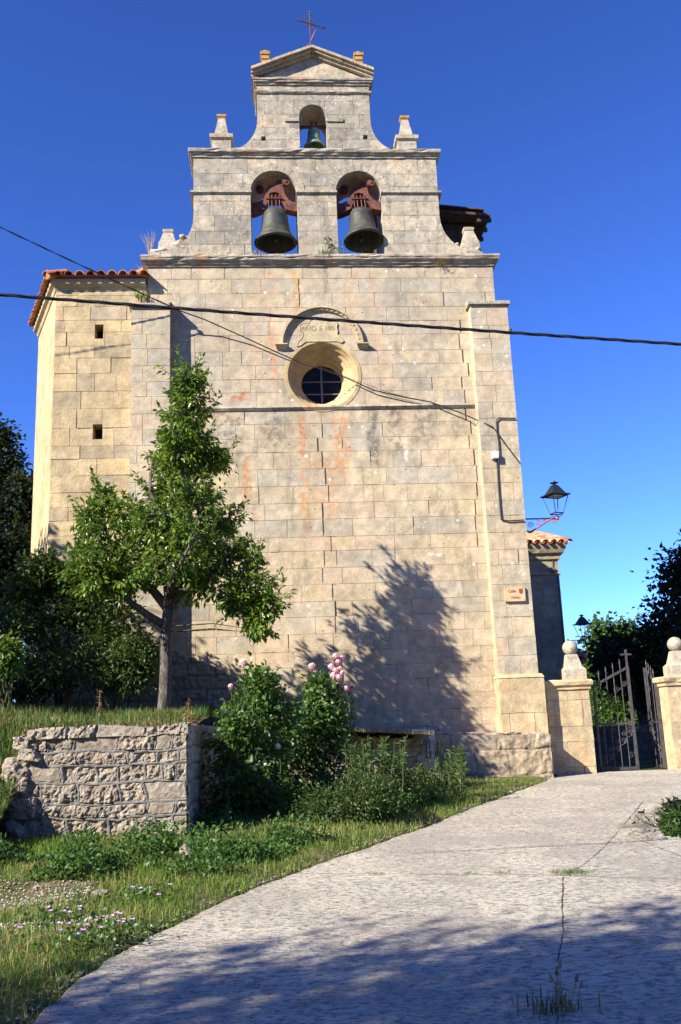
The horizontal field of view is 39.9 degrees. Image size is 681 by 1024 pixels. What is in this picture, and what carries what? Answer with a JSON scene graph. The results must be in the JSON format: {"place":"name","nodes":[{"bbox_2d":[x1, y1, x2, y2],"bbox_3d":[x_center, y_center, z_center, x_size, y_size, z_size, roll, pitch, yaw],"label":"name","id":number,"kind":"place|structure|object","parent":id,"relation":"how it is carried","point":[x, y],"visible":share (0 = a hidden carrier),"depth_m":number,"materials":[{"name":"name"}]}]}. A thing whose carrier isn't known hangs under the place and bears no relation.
{"place":"outdoors","nodes":[
{"label":"outdoors","id":0,"kind":"place"},
{"bbox_2d":[0,714,216,815],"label":"terrace","id":1,"kind":"structure","parent":0,"point":[199,720],"depth_m":11.51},
{"bbox_2d":[0,625,35,709],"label":"shrub","id":2,"kind":"object","parent":1,"relation":"on","point":[10,665],"visible":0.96,"depth_m":13.57,"materials":[{"name":"green plant"}]},
{"bbox_2d":[0,593,89,706],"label":"shrub","id":3,"kind":"object","parent":1,"relation":"on","point":[27,691],"visible":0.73,"depth_m":15.53,"materials":[{"name":"green plant"}]},
{"bbox_2d":[0,541,154,708],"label":"shrub","id":4,"kind":"object","parent":1,"relation":"on","point":[38,581],"visible":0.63,"depth_m":16.20,"materials":[{"name":"green plant"}]},
{"bbox_2d":[0,710,199,725],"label":"rusty weeds","id":5,"kind":"object","parent":1,"relation":"on","point":[192,717],"visible":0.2,"depth_m":12.28,"materials":[{"name":"brown plant"}]},
{"bbox_2d":[44,607,159,713],"bbox_3d":[-3.935,2.519,15.743,2.208,1.937,1.604,-1,-13,-4],"label":"shrub","id":6,"kind":"object","parent":1,"relation":"on","point":[132,660],"visible":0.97,"depth_m":15.56,"materials":[{"name":"green plant"}]},
{"bbox_2d":[12,715,194,756],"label":"dry grass","id":7,"kind":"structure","parent":1,"relation":"on","point":[150,724],"depth_m":11.20,"materials":[{"name":"plant"}]},
{"bbox_2d":[0,699,219,821],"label":"terrace grass","id":8,"kind":"structure","parent":1,"relation":"on","point":[29,715],"depth_m":11.93,"materials":[{"name":"green plant"}]},
{"bbox_2d":[96,690,102,715],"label":"dock stalk","id":9,"kind":"object","parent":8,"relation":"on","point":[99,697],"visible":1,"depth_m":11.89,"materials":[{"name":"brown plant"}]},
{"bbox_2d":[49,343,297,712],"bbox_3d":[-2.897,0.219,15.694,3.730,6.587,2.724,4,-15,-25],"label":"broadleaf tree","id":10,"kind":"object","parent":1,"relation":"on","point":[92,575],"visible":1,"depth_m":15.44,"materials":[{"name":"green plant"}]},
{"bbox_2d":[218,724,426,734],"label":"terrace","id":11,"kind":"structure","parent":0,"point":[371,732],"depth_m":16.47,"materials":[{"name":"beige stone"}]},
{"bbox_2d":[67,648,357,735],"bbox_3d":[-2.407,3.470,17.805,5.400,2.100,0.492,-1,-13,-4],"label":"rubble footing","id":12,"kind":"object","parent":11,"relation":"on","point":[194,681],"visible":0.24,"depth_m":17.61,"materials":[{"name":"stone"}]},
{"bbox_2d":[224,721,433,735],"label":"ledge grass","id":13,"kind":"structure","parent":0,"point":[393,731],"depth_m":16.60,"materials":[{"name":"plant"}]},
{"bbox_2d":[0,723,680,1023],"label":"ground","id":14,"kind":"structure","parent":0,"point":[646,764],"depth_m":7.91,"materials":[{"name":"green plant"}]},
{"bbox_2d":[0,513,30,699],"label":"hill tree","id":15,"kind":"object","parent":14,"relation":"on","point":[9,558],"visible":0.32,"depth_m":24.31,"materials":[{"name":"green plant"}]},
{"bbox_2d":[8,900,127,930],"bbox_3d":[-2.080,2.990,6.967,0.680,0.146,0.819,-11,-16,34],"label":"mallow","id":16,"kind":"object","parent":14,"relation":"on","point":[59,917],"visible":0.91,"depth_m":6.93,"materials":[{"name":"green plant"}]},
{"bbox_2d":[10,919,137,949],"bbox_3d":[-1.779,2.853,6.325,0.827,0.145,0.678,-1,-13,-4],"label":"mallow","id":17,"kind":"object","parent":14,"relation":"on","point":[85,933],"visible":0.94,"depth_m":6.24,"materials":[{"name":"green plant"}]},
{"bbox_2d":[28,268,148,705],"bbox_3d":[-5.492,-0.322,20.484,3.225,10.732,4.043,-1,-13,-4],"label":"church annex","id":18,"kind":"object","parent":14,"relation":"on","point":[82,423],"visible":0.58,"depth_m":19.34,"materials":[{"name":"stone"}]},
{"bbox_2d":[92,889,109,896],"bbox_3d":[-1.992,3.162,7.776,0.133,0.077,0.140,-13,-17,38],"label":"rock","id":19,"kind":"object","parent":14,"relation":"on","point":[102,891],"visible":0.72,"depth_m":7.75,"materials":[{"name":"grey stone"}]},
{"bbox_2d":[0,722,219,840],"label":"retaining wall","id":20,"kind":"structure","parent":14,"relation":"on","point":[107,779],"depth_m":10.83,"materials":[{"name":"stone"}]},
{"bbox_2d":[184,699,191,718],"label":"dock stalk","id":21,"kind":"object","parent":20,"relation":"on","point":[188,705],"visible":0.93,"depth_m":12.05,"materials":[{"name":"brown plant"}]},
{"bbox_2d":[61,911,178,941],"bbox_3d":[-1.575,2.914,6.591,0.866,0.156,0.731,-1,-13,-4],"label":"mallow","id":22,"kind":"object","parent":14,"relation":"on","point":[111,922],"visible":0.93,"depth_m":6.54,"materials":[{"name":"green plant"}]},
{"bbox_2d":[98,877,202,902],"bbox_3d":[-1.608,3.091,7.602,0.724,0.142,0.783,8,-17,-38],"label":"mallow","id":23,"kind":"object","parent":14,"relation":"on","point":[136,892],"visible":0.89,"depth_m":7.64,"materials":[{"name":"green plant"}]},
{"bbox_2d":[178,842,194,859],"bbox_3d":[-1.506,3.379,9.202,0.172,0.267,0.202,-1,-13,-4],"label":"rock","id":24,"kind":"object","parent":14,"relation":"on","point":[183,846],"visible":0.24,"depth_m":9.14,"materials":[{"name":"grey stone"}]},
{"bbox_2d":[0,776,445,881],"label":"ground cover","id":25,"kind":"object","parent":14,"relation":"on","point":[92,859],"visible":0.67,"depth_m":9.28,"materials":[{"name":"green plant"}]},
{"bbox_2d":[198,651,311,818],"bbox_3d":[-1.178,3.224,12.649,1.626,2.594,1.606,-1,-13,-4],"label":"rose bush","id":26,"kind":"object","parent":14,"relation":"on","point":[268,715],"visible":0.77,"depth_m":12.42,"materials":[{"name":"green plant"}]},
{"bbox_2d":[0,776,532,1023],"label":"clover","id":27,"kind":"object","parent":14,"relation":"on","point":[11,1007],"visible":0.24,"depth_m":7.55,"materials":[{"name":"green plant"}]},
{"bbox_2d":[0,778,548,1023],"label":"gravel","id":28,"kind":"structure","parent":14,"relation":"on","point":[35,888],"depth_m":7.77,"materials":[{"name":"grey gravel"}]},
{"bbox_2d":[259,653,365,798],"bbox_3d":[-0.434,3.349,14.016,1.652,2.410,1.695,-1,-13,-4],"label":"rose bush","id":29,"kind":"object","parent":14,"relation":"on","point":[324,728],"visible":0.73,"depth_m":13.81,"materials":[{"name":"green plant"}]},
{"bbox_2d":[219,729,425,788],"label":"terrace wall","id":30,"kind":"structure","parent":14,"relation":"on","point":[414,746],"depth_m":16.67,"materials":[{"name":"stone"}]},
{"bbox_2d":[252,771,405,827],"bbox_3d":[-0.169,3.710,11.731,1.973,0.907,1.019,-4,-13,7],"label":"shrub","id":31,"kind":"object","parent":14,"relation":"on","point":[372,799],"visible":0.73,"depth_m":11.60,"materials":[{"name":"green plant"}]},
{"bbox_2d":[127,45,547,738],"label":"church","id":32,"kind":"structure","parent":14,"relation":"on","point":[395,547],"depth_m":19.45,"materials":[{"name":"stone"}]},
{"bbox_2d":[134,288,152,298],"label":"weed tuft","id":33,"kind":"object","parent":32,"relation":"attached to","point":[141,296],"visible":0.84,"depth_m":19.70,"materials":[{"name":"green plant"}]},
{"bbox_2d":[134,231,156,270],"bbox_3d":[-4.204,-5.692,20.243,0.496,1.043,0.296,3,-14,-21],"label":"dead weed","id":34,"kind":"object","parent":32,"relation":"on","point":[150,245],"visible":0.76,"depth_m":20.29,"materials":[{"name":"beige plant"}]},
{"bbox_2d":[251,178,296,253],"bbox_3d":[-1.451,-6.629,20.798,1.089,1.525,0.940,-11,-16,34],"label":"bell","id":35,"kind":"object","parent":32,"relation":"hanging from","point":[275,236],"visible":0.95,"depth_m":20.74,"materials":[{"name":"grey metal"}]},
{"bbox_2d":[294,10,325,45],"bbox_3d":[-0.701,-11.186,21.788,0.775,1.100,0.061,2,-14,-18],"label":"iron cross","id":36,"kind":"object","parent":32,"relation":"attached to","point":[309,23],"visible":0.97,"depth_m":21.82,"materials":[{"name":"grey metal"}]},
{"bbox_2d":[299,121,325,148],"bbox_3d":[-0.644,-8.639,21.510,0.584,0.651,0.517,-12,-16,36],"label":"bell","id":37,"kind":"object","parent":32,"relation":"hanging from","point":[314,139],"visible":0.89,"depth_m":21.44,"materials":[{"name":"green metal"}]},
{"bbox_2d":[284,342,360,411],"bbox_3d":[-0.391,-2.800,19.992,1.630,1.630,0.632,-1,-13,-4],"label":"round window","id":38,"kind":"structure","parent":32,"relation":"in","point":[307,385],"depth_m":20.03,"materials":[{"name":"stone"}]},
{"bbox_2d":[318,247,336,253],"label":"weed tuft","id":39,"kind":"object","parent":32,"relation":"on","point":[324,252],"visible":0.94,"depth_m":20.24,"materials":[{"name":"green plant"}]},
{"bbox_2d":[322,235,344,253],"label":"weed sprig","id":40,"kind":"object","parent":32,"relation":"on","point":[342,252],"visible":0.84,"depth_m":20.33,"materials":[{"name":"green plant"}]},
{"bbox_2d":[177,310,492,427],"bbox_3d":[-0.189,-2.961,19.494,6.577,2.711,0.326,-1,-13,-4],"label":"drop cable","id":41,"kind":"object","parent":32,"relation":"attached to","point":[329,371],"visible":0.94,"depth_m":19.61,"materials":[{"name":"black rubber"}]},
{"bbox_2d":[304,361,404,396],"bbox_3d":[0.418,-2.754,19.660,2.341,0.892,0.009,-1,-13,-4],"label":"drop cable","id":42,"kind":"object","parent":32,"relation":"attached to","point":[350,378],"visible":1,"depth_m":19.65,"materials":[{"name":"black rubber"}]},
{"bbox_2d":[337,179,383,252],"bbox_3d":[0.443,-6.652,20.912,1.101,1.565,0.959,-11,-16,34],"label":"bell","id":43,"kind":"object","parent":32,"relation":"hanging from","point":[364,235],"visible":0.95,"depth_m":20.87,"materials":[{"name":"grey metal"}]},
{"bbox_2d":[363,204,490,253],"bbox_3d":[2.158,-5.773,23.895,2.900,3.097,3.100,-1,-13,-4],"label":"roof hut","id":44,"kind":"object","parent":32,"relation":"on","point":[454,220],"visible":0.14,"depth_m":22.97,"materials":[{"name":"brown wood"}]},
{"bbox_2d":[491,452,498,458],"bbox_3d":[3.159,-1.157,19.175,0.140,0.140,0.097,-1,-13,-4],"label":"junction box","id":45,"kind":"object","parent":32,"relation":"attached to","point":[494,455],"visible":1,"depth_m":19.13,"materials":[{"name":"white plastic"}]},
{"bbox_2d":[493,417,523,521],"bbox_3d":[3.430,-0.886,19.160,0.526,2.207,0.035,-1,-13,-4],"label":"wall cable","id":46,"kind":"object","parent":32,"relation":"attached to","point":[497,434],"depth_m":19.21,"materials":[{"name":"black rubber"}]},
{"bbox_2d":[504,587,525,601],"bbox_3d":[3.448,1.626,18.566,0.412,0.285,0.046,-1,-13,-4],"label":"street sign","id":47,"kind":"object","parent":32,"relation":"attached to","point":[512,594],"visible":1,"depth_m":18.55,"materials":[{"name":"ceramic"}]},
{"bbox_2d":[525,481,570,532],"bbox_3d":[4.213,-0.122,19.184,0.919,1.104,0.459,3,-14,-20],"label":"street lamp","id":48,"kind":"object","parent":32,"relation":"attached to","point":[555,491],"visible":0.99,"depth_m":19.19,"materials":[{"name":"black metal"}]},
{"bbox_3d":[-3.526,-4.263,19.566,0.070,0.080,0.384,-1,-13,-4],"label":"cable hook","id":49,"kind":"object","parent":32,"relation":"attached to","visible":0},
{"bbox_2d":[0,227,169,305],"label":"overhead cable","id":50,"kind":"object","parent":49,"relation":"attached to","point":[85,267],"visible":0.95,"depth_m":18.83,"materials":[{"name":"black rubber"}]},
{"bbox_2d":[338,735,469,819],"bbox_3d":[0.986,3.817,13.891,1.534,1.057,4.828,-12,-16,35],"label":"herb clump","id":51,"kind":"object","parent":14,"relation":"on","point":[385,762],"visible":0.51,"depth_m":13.26,"materials":[{"name":"green plant"}]},
{"bbox_2d":[413,729,438,775],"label":"stone slab","id":52,"kind":"structure","parent":14,"relation":"on","point":[422,758],"depth_m":16.91,"materials":[{"name":"grey stone"}]},
{"bbox_2d":[424,727,440,774],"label":"herb clump","id":53,"kind":"object","parent":14,"relation":"on","point":[436,752],"visible":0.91,"depth_m":16.49,"materials":[{"name":"green plant"}]},
{"bbox_2d":[439,752,467,786],"bbox_3d":[1.921,4.473,15.851,0.540,0.816,0.561,-1,-13,-4],"label":"herb clump","id":54,"kind":"object","parent":14,"relation":"on","point":[458,772],"visible":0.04,"depth_m":15.81,"materials":[{"name":"green plant"}]},
{"bbox_2d":[409,732,553,778],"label":"stone bench wall","id":55,"kind":"structure","parent":14,"relation":"on","point":[500,754],"depth_m":17.41,"materials":[{"name":"stone"}]},
{"bbox_2d":[526,531,572,680],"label":"church wing","id":56,"kind":"structure","parent":14,"relation":"on","point":[545,551],"depth_m":28.61,"materials":[{"name":"beige stone"}]},
{"bbox_2d":[567,614,591,643],"bbox_3d":[7.169,3.606,28.224,0.716,1.082,0.441,1,-13,-14],"label":"street lamp","id":57,"kind":"object","parent":56,"relation":"attached to","point":[581,621],"visible":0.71,"depth_m":28.20,"materials":[{"name":"black metal"}]},
{"bbox_2d":[544,640,596,774],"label":"gate pillar","id":58,"kind":"structure","parent":14,"relation":"on","point":[569,717],"depth_m":18.25,"materials":[{"name":"stone"}]},
{"bbox_2d":[575,648,587,663],"bbox_3d":[7.376,6.276,32.404,1.718,3.897,3.533,-1,-13,-4],"label":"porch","id":59,"kind":"object","parent":14,"relation":"on","point":[582,656],"visible":0.07,"depth_m":31.18,"materials":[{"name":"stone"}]},
{"bbox_2d":[592,649,639,770],"bbox_3d":[5.509,3.961,18.793,0.891,2.380,0.052,-1,-13,-7],"label":"gate leaf","id":60,"kind":"object","parent":14,"relation":"on","point":[631,722],"visible":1,"depth_m":18.71,"materials":[{"name":"grey metal"}]},
{"bbox_2d":[575,607,658,724],"bbox_3d":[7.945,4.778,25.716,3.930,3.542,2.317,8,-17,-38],"label":"lime tree","id":61,"kind":"object","parent":14,"relation":"on","point":[606,655],"visible":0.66,"depth_m":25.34,"materials":[{"name":"green plant"}]},
{"bbox_2d":[586,671,656,726],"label":"bush","id":62,"kind":"object","parent":14,"relation":"on","point":[613,710],"visible":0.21,"depth_m":43.50,"materials":[{"name":"green plant"}]},
{"bbox_2d":[592,724,660,760],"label":"yard wall","id":63,"kind":"structure","parent":14,"relation":"on","point":[643,738],"depth_m":23.01,"materials":[{"name":"metal"}]},
{"bbox_2d":[615,824,662,835],"bbox_3d":[3.332,3.606,10.530,0.448,0.203,0.592,-1,-13,-4],"label":"rock","id":64,"kind":"object","parent":14,"relation":"on","point":[631,829],"visible":0.6,"depth_m":10.34,"materials":[{"name":"grey stone"}]},
{"bbox_2d":[617,528,680,723],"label":"lime tree","id":65,"kind":"object","parent":14,"relation":"on","point":[662,632],"visible":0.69,"depth_m":25.38,"materials":[{"name":"green plant"}]},
{"bbox_2d":[633,813,666,828],"bbox_3d":[3.729,3.721,11.232,0.330,0.227,0.728,-1,-13,-4],"label":"rock","id":66,"kind":"object","parent":14,"relation":"on","point":[639,818],"visible":0.44,"depth_m":11.11,"materials":[{"name":"grey stone"}]},
{"bbox_2d":[639,832,665,840],"bbox_3d":[3.342,3.504,10.057,0.277,0.133,0.277,-1,-13,-4],"label":"rock","id":67,"kind":"object","parent":14,"relation":"on","point":[646,836],"visible":0.62,"depth_m":9.96,"materials":[{"name":"grey stone"}]},
{"bbox_2d":[644,802,668,814],"bbox_3d":[4.178,3.900,12.166,0.465,0.255,0.740,-1,-13,-4],"label":"rock","id":68,"kind":"object","parent":14,"relation":"on","point":[652,808],"visible":0.23,"depth_m":12.12,"materials":[{"name":"grey stone"}]},
{"bbox_2d":[644,796,680,836],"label":"shrub","id":69,"kind":"object","parent":14,"relation":"on","point":[672,804],"visible":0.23,"depth_m":11.00,"materials":[{"name":"green plant"}]},
{"bbox_2d":[652,637,680,769],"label":"gate pillar","id":70,"kind":"structure","parent":14,"relation":"on","point":[669,686],"depth_m":18.52,"materials":[{"name":"stone"}]},
{"bbox_2d":[643,660,666,767],"bbox_3d":[6.444,4.122,19.241,0.123,2.198,0.899,-2,-13,0],"label":"gate leaf","id":71,"kind":"object","parent":70,"relation":"attached to","point":[651,721],"visible":1,"depth_m":19.24,"materials":[{"name":"grey metal"}]},
{"bbox_2d":[656,805,680,837],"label":"weed","id":72,"kind":"object","parent":14,"relation":"on","point":[674,828],"visible":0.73,"depth_m":10.55,"materials":[{"name":"green plant"}]},
{"bbox_2d":[0,293,680,345],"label":"overhead cable","id":73,"kind":"object","parent":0,"point":[323,319],"visible":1,"depth_m":7.10,"materials":[{"name":"black rubber"}]},
{"bbox_2d":[0,0,680,677],"label":"sky","id":74,"kind":"structure","parent":0,"point":[559,120],"materials":[{"name":"blue"}]},
{"bbox_2d":[34,769,680,1023],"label":"road","id":75,"kind":"structure","parent":0,"point":[424,929],"depth_m":6.38,"materials":[{"name":"concrete"}]},
{"bbox_2d":[510,958,600,1019],"bbox_3d":[1.077,2.422,4.782,0.456,0.252,0.344,-1,-13,-4],"label":"weed tuft","id":76,"kind":"object","parent":75,"relation":"on","point":[561,998],"visible":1,"depth_m":4.77,"materials":[{"name":"green plant"}]},
{"bbox_2d":[542,866,594,875],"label":"weed tuft","id":77,"kind":"object","parent":75,"relation":"on","point":[567,872],"visible":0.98,"depth_m":8.31,"materials":[{"name":"green plant"}]},
{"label":"hill","id":78,"kind":"structure","parent":0,"visible":0},
{"bbox_2d":[0,412,31,504],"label":"hill tree","id":79,"kind":"object","parent":78,"relation":"on","point":[9,459],"visible":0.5,"depth_m":32.89,"materials":[{"name":"green plant"}]},
{"bbox_2d":[0,460,33,548],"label":"hill tree","id":80,"kind":"object","parent":78,"relation":"on","point":[18,501],"visible":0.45,"depth_m":29.72,"materials":[{"name":"green plant"}]}
]}

